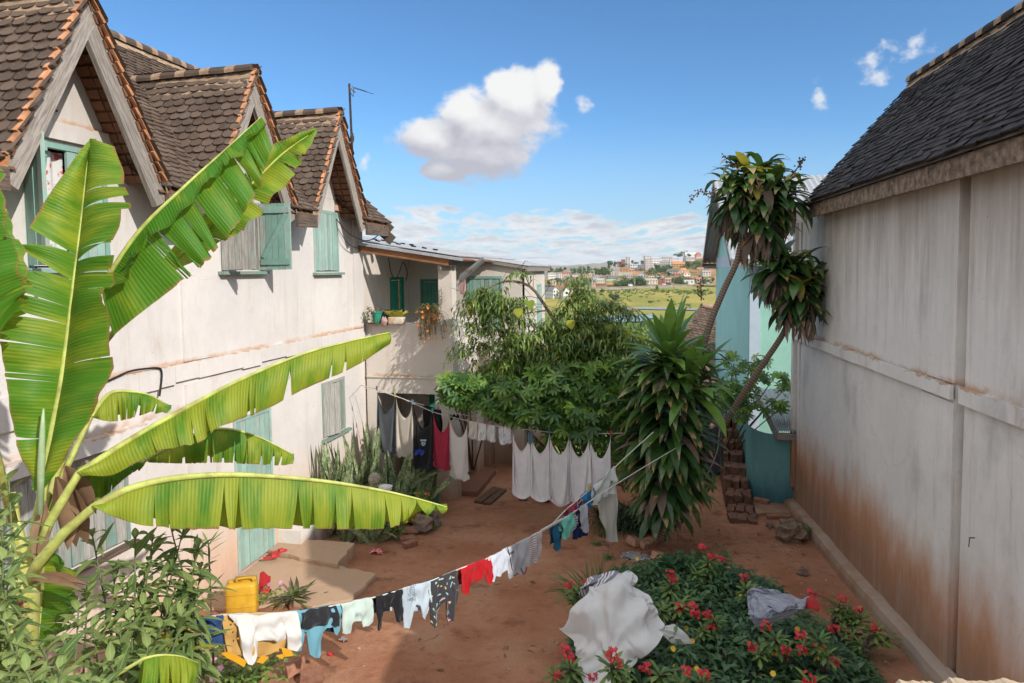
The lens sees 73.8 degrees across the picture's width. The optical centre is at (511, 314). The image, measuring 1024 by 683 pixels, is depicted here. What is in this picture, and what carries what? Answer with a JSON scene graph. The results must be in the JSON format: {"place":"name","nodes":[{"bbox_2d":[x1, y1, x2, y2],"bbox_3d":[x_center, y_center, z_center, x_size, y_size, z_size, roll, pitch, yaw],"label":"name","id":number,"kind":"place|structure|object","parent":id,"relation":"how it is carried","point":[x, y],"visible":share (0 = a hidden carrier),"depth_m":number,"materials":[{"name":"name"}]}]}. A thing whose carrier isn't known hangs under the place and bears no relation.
{"place":"outdoors","nodes":[
{"label":"outdoors","id":0,"kind":"place"},
{"bbox_2d":[106,453,926,682],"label":"ground","id":1,"kind":"structure","parent":0,"point":[387,655],"depth_m":9.44,"materials":[{"name":"soil"}]},
{"bbox_2d":[0,468,63,682],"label":"shrub","id":2,"kind":"object","parent":1,"relation":"on","point":[15,641],"visible":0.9,"depth_m":3.17,"materials":[{"name":"green plant"}]},
{"bbox_2d":[0,627,127,682],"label":"shrub","id":3,"kind":"object","parent":1,"relation":"on","point":[63,652],"visible":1,"depth_m":2.92,"materials":[{"name":"green plant"}]},
{"bbox_2d":[26,599,202,682],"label":"shrub","id":4,"kind":"object","parent":1,"relation":"on","point":[122,659],"visible":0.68,"depth_m":3.64,"materials":[{"name":"green plant"}]},
{"bbox_2d":[53,521,236,682],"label":"shrub","id":5,"kind":"object","parent":1,"relation":"on","point":[187,593],"visible":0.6,"depth_m":4.13,"materials":[{"name":"green plant"}]},
{"bbox_2d":[163,610,174,654],"bbox_3d":[-2.127,2.904,4.318,0.078,2.148,0.060,0,4,12],"label":"post","id":6,"kind":"object","parent":1,"relation":"on","point":[164,615],"visible":0.22,"depth_m":4.24,"materials":[{"name":"brown wood"}]},
{"bbox_2d":[211,425,715,616],"bbox_3d":[0.726,1.990,7.989,0.026,0.706,9.400,2,5,38],"label":"washing line","id":7,"kind":"object","parent":6,"relation":"attached to","point":[490,556],"visible":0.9,"depth_m":7.09,"materials":[{"name":"fabric"}]},
{"bbox_2d":[197,615,224,649],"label":"shorts","id":8,"kind":"object","parent":7,"relation":"hanging from","point":[215,623],"visible":0.35,"depth_m":4.49,"materials":[{"name":"blue fabric"}]},
{"bbox_2d":[220,610,292,666],"bbox_3d":[-1.765,2.225,4.738,0.128,0.481,0.602,2,5,37],"label":"baby suit","id":9,"kind":"object","parent":7,"relation":"hanging from","point":[232,651],"visible":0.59,"depth_m":4.63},
{"bbox_2d":[227,611,301,664],"bbox_3d":[-1.738,2.226,4.789,0.176,0.466,0.544,2,5,39],"label":"baby suit","id":10,"kind":"object","parent":7,"relation":"hanging from","point":[253,630],"visible":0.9,"depth_m":4.74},
{"bbox_2d":[292,603,341,657],"bbox_3d":[-1.473,2.381,5.153,0.082,0.459,0.432,2,5,37],"label":"baby suit","id":11,"kind":"object","parent":7,"relation":"hanging from","point":[314,636],"visible":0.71,"depth_m":5.11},
{"bbox_2d":[299,604,339,632],"bbox_3d":[-1.466,2.322,5.157,0.114,0.308,0.332,2,5,38],"label":"towel","id":12,"kind":"object","parent":7,"relation":"hanging from","point":[319,616],"visible":0.87,"depth_m":5.14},
{"bbox_2d":[340,597,373,633],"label":"trousers","id":13,"kind":"object","parent":7,"relation":"hanging from","point":[362,610],"visible":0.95,"depth_m":5.41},
{"bbox_2d":[373,589,403,630],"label":"trousers","id":14,"kind":"object","parent":7,"relation":"hanging from","point":[389,601],"visible":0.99,"depth_m":5.68,"materials":[{"name":"black fabric"}]},
{"bbox_2d":[401,581,431,627],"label":"trousers","id":15,"kind":"object","parent":7,"relation":"hanging from","point":[416,597],"visible":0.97,"depth_m":5.93,"materials":[{"name":"fabric"}]},
{"bbox_2d":[425,570,458,627],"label":"pants","id":16,"kind":"object","parent":7,"relation":"hanging from","point":[444,588],"visible":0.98,"depth_m":6.21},
{"bbox_2d":[457,556,493,594],"bbox_3d":[-0.352,2.527,6.602,0.085,0.306,0.468,2,5,38],"label":"shirt","id":17,"kind":"object","parent":7,"relation":"hanging from","point":[477,571],"visible":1,"depth_m":6.57,"materials":[{"name":"red fabric"}]},
{"bbox_2d":[489,547,510,581],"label":"shirt","id":18,"kind":"object","parent":7,"relation":"hanging from","point":[500,561],"visible":0.93,"depth_m":6.87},
{"bbox_2d":[507,538,529,578],"bbox_3d":[0.047,2.551,7.127,0.095,0.387,0.388,2,5,39],"label":"shirt","id":19,"kind":"object","parent":7,"relation":"hanging from","point":[519,560],"visible":0.94,"depth_m":7.13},
{"bbox_2d":[527,531,541,564],"bbox_3d":[0.233,2.529,7.372,0.098,0.308,0.252,2,5,37],"label":"towel","id":20,"kind":"object","parent":7,"relation":"hanging from","point":[535,548],"visible":0.91,"depth_m":7.34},
{"bbox_2d":[558,512,575,539],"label":"shirt","id":21,"kind":"object","parent":7,"relation":"hanging from","point":[567,524],"visible":0.99,"depth_m":7.85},
{"bbox_2d":[554,432,653,521],"bbox_3d":[1.236,2.069,8.825,0.012,0.590,2.652,2,5,38],"label":"washing line","id":22,"kind":"object","parent":7,"relation":"attached to","point":[602,478],"visible":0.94,"depth_m":9.01,"materials":[{"name":"fabric"}]},
{"bbox_2d":[592,468,617,504],"bbox_3d":[1.164,2.197,8.718,0.127,0.348,0.538,2,5,39],"label":"baby shirt","id":23,"kind":"object","parent":22,"relation":"hanging from","point":[608,480],"visible":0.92,"depth_m":8.71,"materials":[{"name":"white fabric"}]},
{"bbox_2d":[596,466,617,541],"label":"trousers","id":24,"kind":"object","parent":22,"relation":"hanging from","point":[608,508],"visible":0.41,"depth_m":8.93,"materials":[{"name":"fabric"}]},
{"bbox_2d":[0,0,395,674],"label":"house","id":25,"kind":"structure","parent":1,"relation":"on","point":[280,278],"depth_m":9.01,"materials":[{"name":"paint"}]},
{"bbox_2d":[23,131,110,272],"bbox_3d":[-4.505,-1.059,6.822,0.488,1.290,1.337,-1,4,-5],"label":"window","id":26,"kind":"structure","parent":25,"relation":"in","point":[45,170],"depth_m":6.46,"materials":[{"name":"teal paint"}]},
{"bbox_2d":[0,450,139,590],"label":"window","id":27,"kind":"structure","parent":25,"relation":"in","point":[120,531],"depth_m":7.12,"materials":[{"name":"teal paint"}]},
{"bbox_2d":[233,407,275,574],"bbox_3d":[-3.854,2.583,10.178,0.072,2.240,0.960,0,4,12],"label":"door","id":28,"kind":"structure","parent":25,"relation":"in","point":[252,544],"depth_m":10.17,"materials":[{"name":"teal paint"}]},
{"bbox_2d":[218,199,291,274],"bbox_3d":[-3.677,-1.101,9.763,0.577,1.060,1.100,0,4,12],"label":"window","id":29,"kind":"structure","parent":25,"relation":"in","point":[272,234],"depth_m":10.16,"materials":[{"name":"teal paint"}]},
{"bbox_2d":[313,210,344,274],"bbox_3d":[-3.338,-1.287,12.323,0.150,1.160,1.060,0,4,12],"label":"window","id":30,"kind":"structure","parent":25,"relation":"in","point":[325,237],"depth_m":12.29,"materials":[{"name":"teal paint"}]},
{"bbox_2d":[321,376,351,442],"bbox_3d":[-3.253,1.738,12.643,0.196,1.060,1.050,0,4,12],"label":"window","id":31,"kind":"structure","parent":25,"relation":"in","point":[333,394],"depth_m":12.46,"materials":[{"name":"teal paint"}]},
{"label":"wire","id":32,"kind":"object","parent":25,"relation":"attached to","visible":0},
{"bbox_2d":[363,387,544,425],"bbox_3d":[-1.124,1.697,12.613,3.772,0.502,0.019,1,4,21],"label":"washing line","id":33,"kind":"object","parent":32,"relation":"hanging from","point":[436,408],"visible":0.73,"depth_m":12.67,"materials":[{"name":"fabric"}]},
{"bbox_2d":[423,405,442,431],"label":"trousers","id":34,"kind":"object","parent":33,"relation":"hanging from","point":[427,415],"visible":0.69,"depth_m":12.75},
{"bbox_2d":[365,386,618,433],"bbox_3d":[-0.271,1.696,11.951,5.447,0.618,0.032,1,4,21],"label":"washing line","id":35,"kind":"object","parent":32,"relation":"attached to","point":[476,422],"visible":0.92,"depth_m":12.10,"materials":[{"name":"fabric"}]},
{"bbox_2d":[377,392,395,455],"bbox_3d":[-2.353,2.045,12.770,0.438,1.242,0.110,1,4,22],"label":"shirt","id":36,"kind":"object","parent":35,"relation":"hanging from","point":[386,423],"visible":0.96,"depth_m":12.78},
{"bbox_2d":[396,400,412,458],"bbox_3d":[-1.986,2.125,12.632,0.408,1.178,0.088,1,4,27],"label":"shirt","id":37,"kind":"object","parent":35,"relation":"hanging from","point":[404,437],"visible":0.97,"depth_m":12.65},
{"bbox_2d":[413,410,435,471],"bbox_3d":[-1.648,2.283,12.457,0.459,1.247,0.245,1,4,22],"label":"shirt","id":38,"kind":"object","parent":35,"relation":"hanging from","point":[423,448],"visible":1,"depth_m":12.52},
{"bbox_2d":[433,414,450,470],"bbox_3d":[-1.274,2.331,12.366,0.352,1.076,0.085,1,4,21],"label":"shirt","id":39,"kind":"object","parent":35,"relation":"hanging from","point":[441,445],"visible":1,"depth_m":12.38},
{"bbox_2d":[449,421,469,481],"bbox_3d":[-0.941,2.443,12.243,0.421,1.167,0.096,1,4,20],"label":"shirt","id":40,"kind":"object","parent":35,"relation":"hanging from","point":[458,457],"visible":1,"depth_m":12.26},
{"bbox_2d":[512,430,530,498],"bbox_3d":[0.172,2.606,11.842,0.382,1.229,0.094,1,4,23],"label":"white cloth","id":41,"kind":"object","parent":35,"relation":"hanging from","point":[521,479],"visible":1,"depth_m":11.85,"materials":[{"name":"fabric"}]},
{"bbox_2d":[530,439,550,501],"bbox_3d":[0.484,2.622,11.729,0.384,1.244,0.091,1,4,21],"label":"white cloth","id":42,"kind":"object","parent":35,"relation":"hanging from","point":[540,464],"visible":1,"depth_m":11.73,"materials":[{"name":"fabric"}]},
{"bbox_2d":[549,438,569,506],"bbox_3d":[0.807,2.655,11.594,0.388,1.281,0.100,1,4,20],"label":"white cloth","id":43,"kind":"object","parent":35,"relation":"hanging from","point":[559,478],"visible":1,"depth_m":11.61,"materials":[{"name":"fabric"}]},
{"bbox_2d":[568,440,589,506],"bbox_3d":[1.140,2.628,11.468,0.420,1.256,0.094,1,4,18],"label":"white cloth","id":44,"kind":"object","parent":35,"relation":"hanging from","point":[579,469],"visible":0.72,"depth_m":11.48,"materials":[{"name":"fabric"}]},
{"bbox_2d":[589,435,610,485],"bbox_3d":[1.465,2.584,11.350,0.403,1.228,0.103,1,4,21],"label":"white cloth","id":45,"kind":"object","parent":35,"relation":"hanging from","point":[600,468],"visible":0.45,"depth_m":11.36,"materials":[{"name":"fabric"}]},
{"bbox_2d":[0,117,446,682],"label":"banana plant","id":46,"kind":"object","parent":1,"relation":"on","point":[58,413],"visible":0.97,"depth_m":3.86,"materials":[{"name":"green plant"}]},
{"bbox_2d":[225,575,258,612],"bbox_3d":[-3.431,3.561,8.673,0.390,0.470,0.260,-1,4,-8],"label":"jerrycan","id":47,"kind":"object","parent":1,"relation":"on","point":[244,598],"visible":0.95,"depth_m":8.57,"materials":[{"name":"yellow plastic"}]},
{"bbox_2d":[197,646,300,682],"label":"flower plant","id":48,"kind":"object","parent":1,"relation":"on","point":[231,674],"visible":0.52,"depth_m":6.87,"materials":[{"name":"green plant"}]},
{"bbox_2d":[198,557,376,610],"bbox_3d":[-2.993,3.944,9.465,1.971,0.404,1.679,0,4,12],"label":"concrete step","id":49,"kind":"object","parent":1,"relation":"on","point":[341,584],"visible":0.48,"depth_m":9.55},
{"bbox_2d":[266,576,316,609],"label":"boat lily","id":50,"kind":"object","parent":1,"relation":"on","point":[294,589],"visible":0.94,"depth_m":9.02,"materials":[{"name":"green plant"}]},
{"bbox_2d":[282,656,305,678],"bbox_3d":[-2.310,3.738,7.219,0.130,0.146,0.240,2,4,32],"label":"brick","id":51,"kind":"object","parent":1,"relation":"on","point":[296,665],"visible":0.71,"depth_m":7.19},
{"bbox_2d":[267,540,354,568],"bbox_3d":[-3.092,3.821,10.482,1.358,0.404,0.840,0,4,12],"label":"concrete step","id":52,"kind":"object","parent":1,"relation":"on","point":[335,554],"visible":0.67,"depth_m":10.42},
{"bbox_2d":[300,669,323,682],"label":"brick","id":53,"kind":"object","parent":1,"relation":"on","point":[314,676],"visible":1,"depth_m":7.09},
{"bbox_2d":[311,439,384,537],"bbox_3d":[-2.900,3.002,11.523,1.803,1.686,1.405,0,4,12],"label":"snake plant","id":54,"kind":"object","parent":1,"relation":"on","point":[326,469],"visible":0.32,"depth_m":11.79,"materials":[{"name":"green plant"}]},
{"bbox_2d":[317,452,415,524],"bbox_3d":[-2.328,3.149,12.191,1.882,1.366,1.583,0,4,12],"label":"snake plant","id":55,"kind":"object","parent":1,"relation":"on","point":[403,481],"visible":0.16,"depth_m":12.34,"materials":[{"name":"green plant"}]},
{"bbox_2d":[340,484,396,544],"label":"snake plant","id":56,"kind":"object","parent":1,"relation":"on","point":[360,536],"visible":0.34,"depth_m":11.25,"materials":[{"name":"green plant"}]},
{"bbox_2d":[328,421,448,488],"bbox_3d":[-2.542,2.918,12.184,2.188,1.836,1.930,1,4,26],"label":"snake plant","id":57,"kind":"object","parent":1,"relation":"on","point":[373,452],"visible":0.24,"depth_m":12.35,"materials":[{"name":"green plant"}]},
{"bbox_2d":[381,455,453,512],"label":"snake plant","id":58,"kind":"object","parent":1,"relation":"on","point":[428,484],"visible":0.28,"depth_m":12.79,"materials":[{"name":"green plant"}]},
{"bbox_2d":[412,514,432,533],"bbox_3d":[-1.541,3.639,11.775,0.378,0.401,0.395,0,4,12],"label":"rock","id":59,"kind":"object","parent":1,"relation":"on","point":[423,525],"visible":0.77,"depth_m":11.66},
{"bbox_2d":[357,236,551,500],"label":"veranda house","id":60,"kind":"structure","parent":1,"relation":"on","point":[404,364],"depth_m":14.48,"materials":[{"name":"paint"}]},
{"bbox_2d":[390,277,404,316],"bbox_3d":[-2.661,0.142,15.731,0.072,1.980,0.830,0,4,12],"label":"door","id":61,"kind":"structure","parent":60,"relation":"in","point":[395,299],"depth_m":15.71,"materials":[{"name":"green paint"}]},
{"bbox_2d":[420,279,438,322],"bbox_3d":[-1.813,-0.185,16.297,0.753,1.300,0.065,0,4,12],"label":"window","id":62,"kind":"structure","parent":60,"relation":"in","point":[428,287],"depth_m":16.30,"materials":[{"name":"green paint"}]},
{"bbox_2d":[414,290,451,341],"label":"hanging plant","id":63,"kind":"object","parent":60,"relation":"hanging from","point":[430,315],"visible":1,"depth_m":13.30,"materials":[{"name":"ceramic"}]},
{"bbox_2d":[467,276,502,330],"bbox_3d":[-0.635,-0.241,16.036,0.853,1.300,0.065,0,4,12],"label":"window","id":64,"kind":"structure","parent":60,"relation":"in","point":[472,282],"depth_m":16.00,"materials":[{"name":"teal paint"}]},
{"bbox_2d":[433,369,508,470],"bbox_3d":[-1.052,2.369,13.556,1.305,2.884,3.776,-2,4,-15],"label":"cassava bush","id":65,"kind":"object","parent":1,"relation":"on","point":[457,390],"visible":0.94,"depth_m":12.07,"materials":[{"name":"green plant"}]},
{"bbox_2d":[443,261,658,450],"bbox_3d":[0.631,0.791,12.332,3.972,3.517,1.763,0,4,12],"label":"peach tree","id":66,"kind":"object","parent":1,"relation":"on","point":[567,343],"visible":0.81,"depth_m":12.23,"materials":[{"name":"green plant"}]},
{"bbox_2d":[501,300,644,343],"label":"vine","id":67,"kind":"object","parent":66,"relation":"attached to","point":[518,312],"visible":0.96,"depth_m":11.95,"materials":[{"name":"green plant"}]},
{"bbox_2d":[471,351,640,456],"bbox_3d":[1.054,2.243,12.276,3.149,3.281,2.845,-4,5,-38],"label":"cassava bush","id":68,"kind":"object","parent":1,"relation":"on","point":[563,405],"visible":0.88,"depth_m":11.52,"materials":[{"name":"green plant"}]},
{"bbox_2d":[541,643,597,682],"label":"thorn plant","id":69,"kind":"object","parent":1,"relation":"on","point":[557,673],"visible":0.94,"depth_m":6.58,"materials":[{"name":"green plant"}]},
{"bbox_2d":[250,487,890,670],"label":"fallen leaves","id":70,"kind":"object","parent":1,"relation":"on","point":[888,663],"visible":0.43,"depth_m":10.76,"materials":[{"name":"brown plant"}]},
{"bbox_2d":[555,579,585,613],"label":"thorn plant","id":71,"kind":"object","parent":1,"relation":"on","point":[575,600],"visible":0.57,"depth_m":7.82,"materials":[{"name":"green plant"}]},
{"bbox_2d":[247,480,902,680],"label":"pebbles","id":72,"kind":"object","parent":1,"relation":"on","point":[404,643],"visible":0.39,"depth_m":10.05,"materials":[{"name":"stone"}]},
{"bbox_2d":[538,545,632,597],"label":"grass clump","id":73,"kind":"object","parent":1,"relation":"on","point":[579,576],"visible":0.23,"depth_m":9.14,"materials":[{"name":"green plant"}]},
{"bbox_2d":[595,646,637,682],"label":"thorn plant","id":74,"kind":"object","parent":1,"relation":"on","point":[620,673],"visible":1,"depth_m":5.93,"materials":[{"name":"green plant"}]},
{"bbox_2d":[588,493,677,543],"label":"grass clump","id":75,"kind":"object","parent":1,"relation":"on","point":[627,523],"visible":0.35,"depth_m":11.81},
{"bbox_2d":[533,388,734,474],"bbox_3d":[2.870,2.792,16.131,4.978,2.593,2.165,0,4,12],"label":"hedge","id":76,"kind":"object","parent":1,"relation":"on","point":[601,452],"visible":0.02,"depth_m":16.21,"materials":[{"name":"green plant"}]},
{"bbox_2d":[638,659,692,682],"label":"thorn plant","id":77,"kind":"object","parent":1,"relation":"on","point":[659,674],"visible":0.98,"depth_m":6.20,"materials":[{"name":"green plant"}]},
{"bbox_2d":[607,392,724,495],"bbox_3d":[2.852,2.494,12.285,1.830,2.726,3.047,1,4,25],"label":"cassava bush","id":78,"kind":"object","parent":1,"relation":"on","point":[619,457],"visible":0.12,"depth_m":11.46,"materials":[{"name":"green plant"}]},
{"bbox_2d":[601,290,740,545],"bbox_3d":[2.610,1.653,10.976,2.153,4.107,2.148,1,4,27],"label":"dracaena","id":79,"kind":"object","parent":1,"relation":"on","point":[669,489],"visible":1,"depth_m":10.56,"materials":[{"name":"green plant"}]},
{"bbox_2d":[654,592,699,624],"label":"thorn plant","id":80,"kind":"object","parent":1,"relation":"on","point":[678,608],"visible":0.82,"depth_m":7.19,"materials":[{"name":"green plant"}]},
{"bbox_2d":[657,569,699,613],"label":"thorn plant","id":81,"kind":"object","parent":1,"relation":"on","point":[670,587],"visible":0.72,"depth_m":8.05,"materials":[{"name":"green plant"}]},
{"bbox_2d":[666,667,715,682],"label":"thorn plant","id":82,"kind":"object","parent":1,"relation":"on","point":[703,677],"visible":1,"depth_m":6.17,"materials":[{"name":"green plant"}]},
{"bbox_2d":[684,303,715,427],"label":"cottage","id":83,"kind":"structure","parent":1,"relation":"on","point":[698,323],"depth_m":29.94,"materials":[{"name":"brown tile"}]},
{"bbox_2d":[689,543,724,591],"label":"thorn plant","id":84,"kind":"object","parent":1,"relation":"on","point":[706,569],"visible":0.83,"depth_m":8.71,"materials":[{"name":"green plant"}]},
{"bbox_2d":[692,609,726,657],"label":"thorn plant","id":85,"kind":"object","parent":1,"relation":"on","point":[713,624],"visible":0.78,"depth_m":7.29,"materials":[{"name":"green plant"}]},
{"bbox_2d":[558,544,887,682],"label":"ground cover","id":86,"kind":"object","parent":1,"relation":"on","point":[735,636],"visible":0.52,"depth_m":7.37,"materials":[{"name":"green plant"}]},
{"bbox_2d":[559,570,691,682],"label":"blanket","id":87,"kind":"object","parent":86,"relation":"on","point":[619,611],"visible":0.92,"depth_m":6.76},
{"bbox_2d":[579,571,635,596],"bbox_3d":[1.018,2.897,7.250,0.612,0.270,0.355,0,4,12],"label":"cloth","id":88,"kind":"object","parent":87,"relation":"on","point":[597,580],"visible":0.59,"depth_m":7.26,"materials":[{"name":"fabric"}]},
{"bbox_2d":[746,586,808,626],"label":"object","id":89,"kind":"object","parent":86,"relation":"on","point":[763,603],"visible":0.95,"depth_m":7.13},
{"bbox_2d":[719,417,757,524],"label":"brick steps","id":90,"kind":"structure","parent":1,"relation":"on","point":[736,492],"depth_m":13.64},
{"bbox_2d":[680,151,818,523],"bbox_3d":[3.903,0.444,11.441,2.241,6.201,1.471,0,4,12],"label":"leaning dracaena","id":91,"kind":"object","parent":1,"relation":"on","point":[761,204],"visible":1,"depth_m":11.06,"materials":[{"name":"green plant"}]},
{"bbox_2d":[713,350,790,472],"bbox_3d":[4.899,2.209,14.022,1.692,3.074,2.792,0,4,12],"label":"cassava bush","id":92,"kind":"object","parent":1,"relation":"on","point":[749,407],"visible":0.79,"depth_m":13.28,"materials":[{"name":"green plant"}]},
{"bbox_2d":[702,174,826,433],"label":"teal house","id":93,"kind":"structure","parent":1,"relation":"on","point":[742,321],"depth_m":17.91,"materials":[{"name":"green paint"}]},
{"bbox_2d":[735,388,795,502],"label":"shed","id":94,"kind":"structure","parent":1,"relation":"on","point":[767,460],"depth_m":13.29,"materials":[{"name":"metal"}]},
{"bbox_2d":[703,238,832,475],"bbox_3d":[4.307,1.028,11.446,2.555,4.591,1.236,0,4,12],"label":"leaning dracaena","id":95,"kind":"object","parent":1,"relation":"on","point":[792,298],"visible":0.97,"depth_m":11.11,"materials":[{"name":"green plant"}]},
{"bbox_2d":[701,425,723,480],"bbox_3d":[3.428,2.377,11.723,0.162,0.901,0.838,2,5,36],"label":"jacket","id":96,"kind":"object","parent":95,"relation":"hanging from","point":[715,468],"visible":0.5,"depth_m":11.79,"materials":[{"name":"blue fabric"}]},
{"bbox_2d":[752,503,789,515],"bbox_3d":[4.987,3.829,12.973,0.752,0.304,0.746,0,4,12],"label":"concrete pad","id":97,"kind":"object","parent":1,"relation":"on","point":[763,509],"visible":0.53,"depth_m":12.93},
{"bbox_2d":[747,620,801,669],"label":"thorn plant","id":98,"kind":"object","parent":1,"relation":"on","point":[785,648],"visible":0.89,"depth_m":6.71,"materials":[{"name":"green plant"}]},
{"bbox_2d":[774,518,806,542],"bbox_3d":[4.665,3.645,11.419,0.497,0.441,0.467,0,4,12],"label":"rock","id":99,"kind":"object","parent":1,"relation":"on","point":[792,530],"visible":0.86,"depth_m":11.28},
{"bbox_2d":[790,624,841,682],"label":"thorn plant","id":100,"kind":"object","parent":1,"relation":"on","point":[819,645],"visible":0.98,"depth_m":6.70,"materials":[{"name":"green plant"}]},
{"bbox_2d":[807,588,863,638],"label":"thorn plant","id":101,"kind":"object","parent":1,"relation":"on","point":[840,615],"visible":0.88,"depth_m":7.90,"materials":[{"name":"green plant"}]},
{"bbox_2d":[836,604,889,650],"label":"thorn plant","id":102,"kind":"object","parent":1,"relation":"on","point":[857,623],"visible":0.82,"depth_m":7.72,"materials":[{"name":"green plant"}]},
{"bbox_2d":[827,620,901,658],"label":"thorn plant","id":103,"kind":"object","parent":1,"relation":"on","point":[864,648],"visible":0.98,"depth_m":7.45,"materials":[{"name":"green plant"}]},
{"bbox_2d":[784,0,1023,682],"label":"tall house","id":104,"kind":"structure","parent":1,"relation":"on","point":[906,483],"depth_m":7.54,"materials":[{"name":"paint"}]},
{"bbox_2d":[99,0,1021,265],"label":"sky","id":105,"kind":"structure","parent":0,"point":[546,132],"materials":[{"name":"blue"}]},
{"bbox_2d":[545,262,619,273],"bbox_3d":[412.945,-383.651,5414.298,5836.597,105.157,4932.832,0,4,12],"label":"hills","id":106,"kind":"structure","parent":0,"point":[595,265],"depth_m":5377.61,"materials":[{"name":"green plant"}]},
{"bbox_2d":[545,286,715,454],"bbox_3d":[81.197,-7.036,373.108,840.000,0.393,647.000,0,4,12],"label":"field","id":107,"kind":"structure","parent":0,"point":[663,302],"depth_m":374.46,"materials":[{"name":"green plant"}]},
{"bbox_2d":[545,317,691,355],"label":"slope scrub","id":108,"kind":"object","parent":107,"relation":"on","point":[637,330],"visible":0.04,"depth_m":131.63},
{"bbox_2d":[585,288,712,307],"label":"marsh scrub","id":109,"kind":"object","parent":107,"relation":"on","point":[662,291],"visible":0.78,"depth_m":496.12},
{"bbox_2d":[545,257,715,285],"bbox_3d":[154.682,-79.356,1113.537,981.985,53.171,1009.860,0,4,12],"label":"town hill","id":110,"kind":"structure","parent":0,"point":[692,271],"depth_m":843.52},
{"bbox_2d":[551,251,714,286],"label":"woods","id":111,"kind":"object","parent":110,"relation":"on","point":[677,280],"visible":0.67,"depth_m":845.52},
{"bbox_2d":[896,677,1023,682],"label":"parapet","id":112,"kind":"structure","parent":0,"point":[961,680],"depth_m":1.72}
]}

